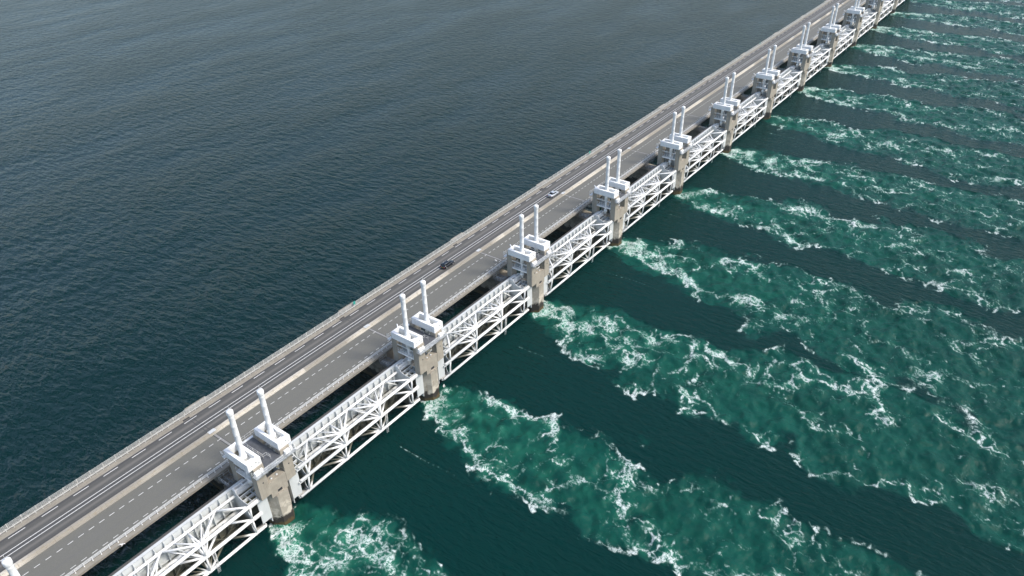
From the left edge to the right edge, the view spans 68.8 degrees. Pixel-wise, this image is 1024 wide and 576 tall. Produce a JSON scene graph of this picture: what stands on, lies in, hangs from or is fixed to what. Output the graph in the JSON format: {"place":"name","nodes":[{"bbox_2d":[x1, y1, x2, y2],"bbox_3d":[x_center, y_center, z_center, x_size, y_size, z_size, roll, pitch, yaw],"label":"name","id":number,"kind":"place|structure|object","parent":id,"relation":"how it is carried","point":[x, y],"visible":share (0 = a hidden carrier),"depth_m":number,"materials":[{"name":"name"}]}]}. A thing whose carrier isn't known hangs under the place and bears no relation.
{"place":"outdoors","nodes":[
{"label":"outdoors","id":0,"kind":"place"},
{"bbox_2d":[0,0,825,575],"bbox_3d":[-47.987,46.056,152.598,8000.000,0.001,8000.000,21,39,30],"label":"sea","id":1,"kind":"structure","parent":0,"point":[200,198],"depth_m":303.85,"materials":[{"name":"liquid"}]},
{"bbox_2d":[1,556,20,575],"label":"barrier pier","id":2,"kind":"structure","parent":1,"relation":"in","point":[8,564],"depth_m":108.21,"materials":[{"name":"concrete"}]},
{"bbox_2d":[210,385,295,524],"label":"barrier pier","id":3,"kind":"structure","parent":1,"relation":"in","point":[257,456],"depth_m":143.23,"materials":[{"name":"white paint"}]},
{"bbox_2d":[108,480,237,575],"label":"concrete beam","id":4,"kind":"structure","parent":3,"relation":"attached to","point":[167,532],"depth_m":135.62,"materials":[{"name":"white concrete"}]},
{"bbox_2d":[113,478,272,575],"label":"sluice gate","id":5,"kind":"structure","parent":3,"relation":"attached to","point":[196,540],"depth_m":138.53,"materials":[{"name":"white metal"}]},
{"bbox_2d":[0,0,865,575],"bbox_3d":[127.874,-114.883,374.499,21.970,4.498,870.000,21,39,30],"label":"road bridge","id":6,"kind":"structure","parent":3,"relation":"on","point":[226,466],"depth_m":171.87,"materials":[{"name":"concrete"}]},
{"bbox_2d":[0,0,829,533],"bbox_3d":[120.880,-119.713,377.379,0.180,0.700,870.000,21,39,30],"label":"guard rail","id":7,"kind":"object","parent":6,"relation":"on","point":[354,306],"visible":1,"depth_m":187.08,"materials":[{"name":"metal"}]},
{"bbox_2d":[0,0,832,540],"bbox_3d":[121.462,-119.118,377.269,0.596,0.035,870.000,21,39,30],"label":"road kerb","id":8,"kind":"structure","parent":6,"relation":"on","point":[336,322],"depth_m":182.10,"materials":[{"name":"concrete"}]},
{"bbox_2d":[0,0,848,575],"bbox_3d":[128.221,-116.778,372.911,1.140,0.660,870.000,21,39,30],"label":"median barrier","id":9,"kind":"object","parent":6,"relation":"on","point":[200,440],"visible":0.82,"depth_m":173.11,"materials":[{"name":"concrete"}]},
{"bbox_2d":[65,1,864,575],"bbox_3d":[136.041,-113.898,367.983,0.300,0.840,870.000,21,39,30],"label":"railing","id":10,"kind":"object","parent":6,"relation":"on","point":[353,369],"visible":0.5,"depth_m":166.99,"materials":[{"name":"metal"}]},
{"bbox_2d":[362,278,447,400],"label":"barrier pier","id":11,"kind":"structure","parent":1,"relation":"in","point":[407,337],"depth_m":173.40,"materials":[{"name":"white paint"}]},
{"bbox_2d":[289,361,397,442],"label":"concrete beam","id":12,"kind":"structure","parent":11,"relation":"attached to","point":[342,401],"depth_m":164.32,"materials":[{"name":"white concrete"}]},
{"bbox_2d":[273,357,423,502],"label":"sluice gate","id":13,"kind":"structure","parent":11,"relation":"attached to","point":[320,443],"depth_m":163.31,"materials":[{"name":"white metal"}]},
{"bbox_2d":[424,273,531,383],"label":"sluice gate","id":14,"kind":"structure","parent":11,"relation":"attached to","point":[479,319],"depth_m":194.55,"materials":[{"name":"white metal"}]},
{"bbox_2d":[472,204,553,312],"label":"barrier pier","id":15,"kind":"structure","parent":1,"relation":"in","point":[528,263],"depth_m":203.51,"materials":[{"name":"white paint"}]},
{"bbox_2d":[443,276,509,326],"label":"concrete beam","id":16,"kind":"structure","parent":15,"relation":"attached to","point":[476,301],"depth_m":195.65,"materials":[{"name":"white concrete"}]},
{"bbox_2d":[536,210,613,295],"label":"sluice gate","id":17,"kind":"structure","parent":15,"relation":"attached to","point":[580,240],"depth_m":225.56,"materials":[{"name":"white metal"}]},
{"bbox_2d":[556,149,632,245],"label":"barrier pier","id":18,"kind":"structure","parent":1,"relation":"in","point":[605,204],"depth_m":233.54,"materials":[{"name":"white paint"}]},
{"bbox_2d":[550,213,594,246],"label":"concrete beam","id":19,"kind":"structure","parent":18,"relation":"attached to","point":[571,229],"depth_m":227.12,"materials":[{"name":"white concrete"}]},
{"bbox_2d":[609,162,676,232],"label":"sluice gate","id":20,"kind":"structure","parent":18,"relation":"attached to","point":[653,183],"depth_m":256.40,"materials":[{"name":"white metal"}]},
{"bbox_2d":[624,106,694,194],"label":"barrier pier","id":21,"kind":"structure","parent":1,"relation":"in","point":[673,143],"depth_m":263.62,"materials":[{"name":"white paint"}]},
{"bbox_2d":[608,164,659,212],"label":"concrete beam","id":22,"kind":"structure","parent":21,"relation":"attached to","point":[642,176],"depth_m":258.29,"materials":[{"name":"white concrete"}]},
{"bbox_2d":[671,123,726,182],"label":"sluice gate","id":23,"kind":"structure","parent":21,"relation":"attached to","point":[711,139],"depth_m":287.07,"materials":[{"name":"white metal"}]},
{"bbox_2d":[682,71,742,152],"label":"barrier pier","id":24,"kind":"structure","parent":1,"relation":"in","point":[730,108],"depth_m":293.47,"materials":[{"name":"white paint"}]},
{"bbox_2d":[671,125,711,156],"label":"concrete beam","id":25,"kind":"structure","parent":24,"relation":"attached to","point":[695,136],"depth_m":288.33,"materials":[{"name":"white concrete"}]},
{"bbox_2d":[722,92,767,141],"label":"sluice gate","id":26,"kind":"structure","parent":24,"relation":"attached to","point":[754,106],"depth_m":317.59,"materials":[{"name":"white metal"}]},
{"bbox_2d":[735,45,782,119],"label":"barrier pier","id":27,"kind":"structure","parent":1,"relation":"in","point":[760,79],"depth_m":323.37,"materials":[{"name":"white paint"}]},
{"bbox_2d":[762,65,802,108],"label":"sluice gate","id":28,"kind":"structure","parent":27,"relation":"attached to","point":[790,79],"depth_m":347.99,"materials":[{"name":"white metal"}]},
{"bbox_2d":[768,22,815,91],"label":"barrier pier","id":29,"kind":"structure","parent":1,"relation":"in","point":[804,52],"depth_m":353.23,"materials":[{"name":"white paint"}]},
{"bbox_2d":[796,43,830,81],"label":"sluice gate","id":30,"kind":"structure","parent":29,"relation":"attached to","point":[820,56],"depth_m":378.35,"materials":[{"name":"white metal"}]},
{"bbox_2d":[787,3,842,66],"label":"barrier pier","id":31,"kind":"structure","parent":1,"relation":"in","point":[834,30],"depth_m":383.31,"materials":[{"name":"white paint"}]},
{"bbox_2d":[824,24,855,58],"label":"sluice gate","id":32,"kind":"structure","parent":31,"relation":"attached to","point":[846,37],"depth_m":408.41,"materials":[{"name":"white metal"}]},
{"bbox_2d":[813,0,866,46],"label":"barrier pier","id":33,"kind":"structure","parent":1,"relation":"in","point":[855,10],"depth_m":413.81,"materials":[{"name":"white paint"}]},
{"bbox_2d":[849,8,876,38],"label":"sluice gate","id":34,"kind":"structure","parent":33,"relation":"attached to","point":[868,20],"depth_m":439.11,"materials":[{"name":"white metal"}]},
{"bbox_2d":[837,0,883,28],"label":"barrier pier","id":35,"kind":"structure","parent":1,"relation":"in","point":[878,4],"depth_m":445.86,"materials":[{"name":"white paint"}]},
{"bbox_2d":[871,0,894,21],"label":"sluice gate","id":36,"kind":"structure","parent":35,"relation":"attached to","point":[888,6],"depth_m":466.87,"materials":[{"name":"white metal"}]},
{"bbox_2d":[861,0,897,13],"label":"barrier pier","id":37,"kind":"structure","parent":1,"relation":"in","point":[894,6],"depth_m":479.75,"materials":[{"name":"white paint"}]},
{"bbox_2d":[0,0,828,531],"bbox_3d":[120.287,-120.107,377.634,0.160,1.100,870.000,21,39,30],"label":"parapet","id":38,"kind":"structure","parent":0,"point":[344,310],"depth_m":185.68,"materials":[{"name":"concrete"}]},
{"bbox_2d":[0,0,845,572],"bbox_3d":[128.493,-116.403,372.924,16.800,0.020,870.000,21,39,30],"label":"road","id":39,"kind":"structure","parent":0,"point":[54,520],"depth_m":178.09,"materials":[{"name":"grey asphalt"}]},
{"bbox_2d":[440,260,454,268],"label":"estate car","id":40,"kind":"object","parent":39,"relation":"on","point":[446,264],"visible":1,"depth_m":209.02,"materials":[{"name":"black paint"}]},
{"bbox_2d":[547,191,558,197],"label":"saloon car","id":41,"kind":"object","parent":39,"relation":"on","point":[551,194],"visible":1,"depth_m":244.68,"materials":[{"name":"silver metal"}]},
{"bbox_2d":[8,0,865,575],"bbox_3d":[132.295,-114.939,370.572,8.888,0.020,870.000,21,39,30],"label":"service road","id":42,"kind":"structure","parent":0,"point":[88,540],"depth_m":170.13,"materials":[{"name":"grey asphalt"}]},
{"bbox_2d":[187,0,1023,575],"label":"water","id":43,"kind":"structure","parent":0,"point":[787,338],"depth_m":183.31,"materials":[{"name":"teal liquid"}]}
]}

